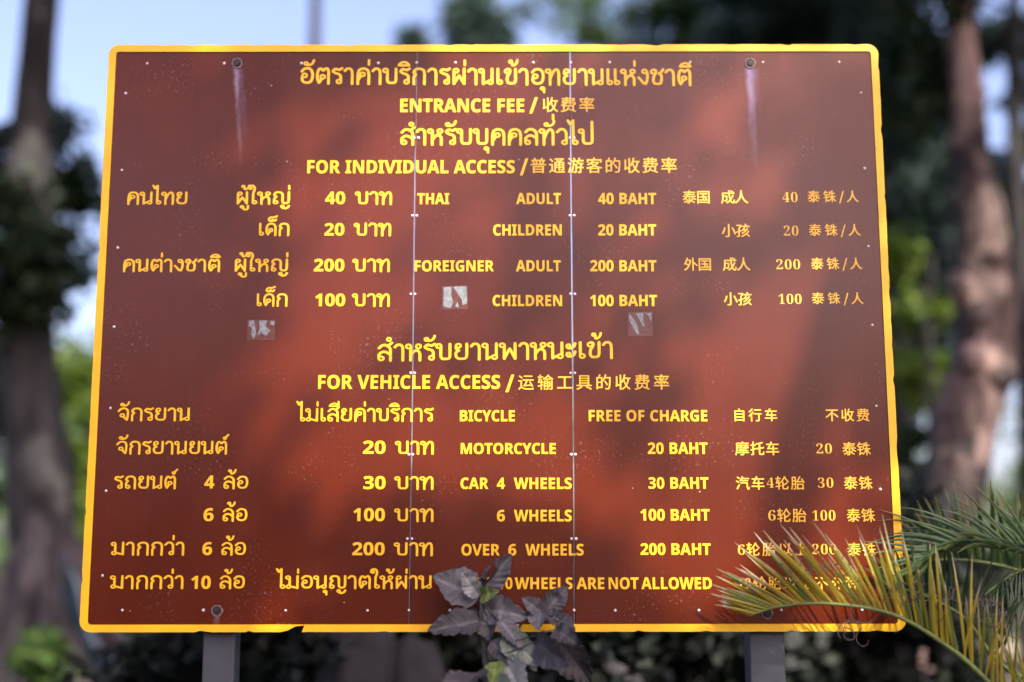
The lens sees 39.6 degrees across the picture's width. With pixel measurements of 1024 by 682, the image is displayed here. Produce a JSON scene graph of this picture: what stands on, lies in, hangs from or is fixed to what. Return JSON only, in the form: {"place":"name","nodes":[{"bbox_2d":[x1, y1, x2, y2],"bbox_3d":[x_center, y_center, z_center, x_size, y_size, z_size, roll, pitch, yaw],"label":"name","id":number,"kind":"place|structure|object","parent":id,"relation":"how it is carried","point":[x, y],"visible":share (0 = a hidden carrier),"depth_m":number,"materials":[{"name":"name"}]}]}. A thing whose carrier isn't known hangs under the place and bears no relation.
{"place":"outdoors","nodes":[
{"label":"outdoors","id":0,"kind":"place"},
{"bbox_2d":[0,0,1023,594],"label":"sky","id":1,"kind":"structure","parent":0,"point":[87,30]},
{"bbox_2d":[89,611,1018,681],"bbox_3d":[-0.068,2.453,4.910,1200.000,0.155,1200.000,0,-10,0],"label":"ground","id":2,"kind":"structure","parent":0,"point":[1014,630],"depth_m":35.24,"materials":[{"name":"green soil"}]},
{"bbox_2d":[0,396,4,506],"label":"green bush","id":3,"kind":"object","parent":2,"relation":"on","point":[2,497],"visible":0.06,"depth_m":17.16,"materials":[{"name":"green plant"}]},
{"bbox_2d":[4,624,78,681],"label":"green bush","id":4,"kind":"object","parent":2,"relation":"on","point":[36,655],"visible":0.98,"depth_m":11.86,"materials":[{"name":"green plant"}]},
{"bbox_2d":[0,0,128,681],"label":"stilt rooted tree","id":5,"kind":"object","parent":2,"relation":"on","point":[42,191],"visible":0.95,"depth_m":14.11,"materials":[{"name":"grey plant"}]},
{"bbox_2d":[56,328,93,437],"bbox_3d":[-5.931,2.440,19.230,1.457,5.138,1.788,-6,-12,29],"label":"green bush","id":6,"kind":"object","parent":2,"relation":"on","point":[75,373],"visible":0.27,"depth_m":19.09,"materials":[{"name":"green plant"}]},
{"bbox_2d":[64,389,90,545],"bbox_3d":[-5.221,2.631,17.116,1.729,4.019,1.572,0,-10,0],"label":"green bush","id":7,"kind":"object","parent":2,"relation":"on","point":[79,420],"visible":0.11,"depth_m":17.00,"materials":[{"name":"green plant"}]},
{"bbox_2d":[61,632,202,681],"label":"undergrowth bush","id":8,"kind":"object","parent":2,"relation":"on","point":[154,657],"visible":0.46,"depth_m":7.76,"materials":[{"name":"green plant"}]},
{"bbox_2d":[179,625,359,681],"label":"undergrowth bush","id":9,"kind":"object","parent":2,"relation":"on","point":[293,654],"visible":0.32,"depth_m":7.33,"materials":[{"name":"green plant"}]},
{"bbox_2d":[309,0,320,44],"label":"slender tree","id":10,"kind":"object","parent":2,"relation":"on","point":[315,25],"visible":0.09,"depth_m":19.32,"materials":[{"name":"plant"}]},
{"bbox_2d":[311,631,395,681],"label":"rock","id":11,"kind":"object","parent":2,"relation":"on","point":[370,656],"visible":0.43,"depth_m":7.27,"materials":[{"name":"grey stone"}]},
{"bbox_2d":[274,563,535,681],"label":"undergrowth bush","id":12,"kind":"object","parent":2,"relation":"on","point":[453,658],"visible":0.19,"depth_m":8.03,"materials":[{"name":"green plant"}]},
{"bbox_2d":[386,19,435,548],"bbox_3d":[-1.567,0.195,20.516,1.531,10.298,1.392,0,-10,0],"label":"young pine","id":13,"kind":"object","parent":2,"relation":"on","point":[409,34],"visible":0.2,"depth_m":21.11,"materials":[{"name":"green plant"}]},
{"bbox_2d":[393,634,444,681],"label":"rock","id":14,"kind":"object","parent":2,"relation":"on","point":[418,660],"visible":0.62,"depth_m":7.45,"materials":[{"name":"grey stone"}]},
{"bbox_2d":[430,0,530,44],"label":"young pine","id":15,"kind":"object","parent":2,"relation":"on","point":[469,22],"visible":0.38,"depth_m":20.11,"materials":[{"name":"green plant"}]},
{"bbox_2d":[80,44,905,681],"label":"fee board","id":16,"kind":"object","parent":2,"relation":"on","point":[708,232],"visible":0.98,"depth_m":5.35,"materials":[{"name":"brown metal"}]},
{"bbox_2d":[0,327,1018,640],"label":"distant wood","id":17,"kind":"object","parent":2,"relation":"on","point":[1010,499],"visible":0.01,"depth_m":39.30,"materials":[{"name":"green plant"}]},
{"bbox_2d":[427,553,592,681],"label":"purple leaved shrub","id":18,"kind":"object","parent":2,"relation":"on","point":[514,650],"visible":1,"depth_m":5.03,"materials":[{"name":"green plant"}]},
{"bbox_2d":[441,632,663,681],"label":"undergrowth bush","id":19,"kind":"object","parent":2,"relation":"on","point":[448,646],"depth_m":8.44,"materials":[{"name":"green plant"}]},
{"bbox_2d":[460,539,720,681],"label":"undergrowth bush","id":20,"kind":"object","parent":2,"relation":"on","point":[644,655],"visible":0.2,"depth_m":7.79,"materials":[{"name":"green plant"}]},
{"bbox_2d":[590,657,642,681],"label":"rock","id":21,"kind":"object","parent":2,"relation":"on","point":[611,666],"visible":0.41,"depth_m":7.57,"materials":[{"name":"grey stone"}]},
{"bbox_2d":[505,0,729,45],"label":"casuarina","id":22,"kind":"object","parent":2,"relation":"on","point":[688,19],"visible":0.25,"depth_m":21.63,"materials":[{"name":"green plant"}]},
{"bbox_2d":[661,630,816,681],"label":"undergrowth bush","id":23,"kind":"object","parent":2,"relation":"on","point":[686,665],"visible":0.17,"depth_m":8.47,"materials":[{"name":"green plant"}]},
{"bbox_2d":[679,0,850,681],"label":"casuarina","id":24,"kind":"object","parent":2,"relation":"on","point":[783,22],"visible":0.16,"depth_m":17.76,"materials":[{"name":"green plant"}]},
{"bbox_2d":[715,631,887,681],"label":"undergrowth bush","id":25,"kind":"object","parent":2,"relation":"on","point":[824,660],"visible":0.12,"depth_m":9.02,"materials":[{"name":"green plant"}]},
{"bbox_2d":[796,642,864,681],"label":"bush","id":26,"kind":"object","parent":2,"relation":"on","point":[847,662],"depth_m":9.42,"materials":[{"name":"green plant"}]},
{"bbox_2d":[711,475,1023,681],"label":"areca palm","id":27,"kind":"object","parent":2,"relation":"on","point":[916,560],"visible":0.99,"depth_m":5.01,"materials":[{"name":"green plant"}]},
{"bbox_2d":[840,2,954,426],"bbox_3d":[5.492,-1.744,22.285,4.089,14.733,3.797,0,-10,0],"label":"casuarina","id":28,"kind":"object","parent":2,"relation":"on","point":[917,420],"depth_m":21.66,"materials":[{"name":"green plant"}]},
{"bbox_2d":[821,0,1002,538],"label":"casuarina","id":29,"kind":"object","parent":2,"relation":"on","point":[918,185],"visible":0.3,"depth_m":16.43,"materials":[{"name":"green plant"}]},
{"bbox_2d":[897,420,930,515],"bbox_3d":[3.838,2.424,14.065,0.896,3.334,0.926,0,-10,0],"label":"green bush","id":30,"kind":"object","parent":2,"relation":"on","point":[912,438],"visible":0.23,"depth_m":14.16,"materials":[{"name":"green plant"}]},
{"bbox_2d":[809,467,1022,681],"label":"undergrowth bush","id":31,"kind":"object","parent":2,"relation":"on","point":[900,652],"visible":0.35,"depth_m":9.09,"materials":[{"name":"green plant"}]},
{"bbox_2d":[887,219,954,437],"bbox_3d":[4.336,1.545,14.984,1.047,5.686,1.052,0,-10,0],"label":"sapling","id":32,"kind":"object","parent":2,"relation":"on","point":[918,379],"visible":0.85,"depth_m":15.13,"materials":[{"name":"green plant"}]},
{"bbox_2d":[867,0,1019,681],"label":"gnarled tree","id":33,"kind":"object","parent":2,"relation":"on","point":[981,378],"visible":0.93,"depth_m":12.47,"materials":[{"name":"brown plant"}]},
{"bbox_2d":[977,7,1023,225],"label":"casuarina","id":34,"kind":"object","parent":2,"relation":"on","point":[992,42],"visible":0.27,"depth_m":18.48,"materials":[{"name":"green plant"}]},
{"bbox_2d":[1005,217,1009,239],"bbox_3d":[6.575,1.448,17.770,1.266,6.551,1.210,0,-10,0],"label":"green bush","id":35,"kind":"object","parent":2,"relation":"on","point":[1007,222],"visible":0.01,"depth_m":18.01,"materials":[{"name":"green plant"}]},
{"bbox_2d":[1006,0,1023,672],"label":"slender tree","id":36,"kind":"object","parent":2,"relation":"on","point":[1015,156],"visible":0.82,"depth_m":14.24,"materials":[{"name":"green plant"}]},
{"bbox_2d":[1003,639,1018,655],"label":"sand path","id":37,"kind":"structure","parent":0,"point":[1012,649],"depth_m":39.33,"materials":[{"name":"beige sand"}]},
{"bbox_3d":[-5.160,-3.315,11.157,9.474,13.952,7.074,0,-10,0],"label":"broadleaf tree","id":38,"kind":"object","parent":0,"visible":0},
{"bbox_2d":[59,555,113,678],"bbox_3d":[-2.872,2.297,10.938,2.189,1.336,0.236,-8,-13,39],"label":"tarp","id":39,"kind":"object","parent":38,"relation":"hanging from","point":[71,594],"visible":0.35,"depth_m":11.57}
]}

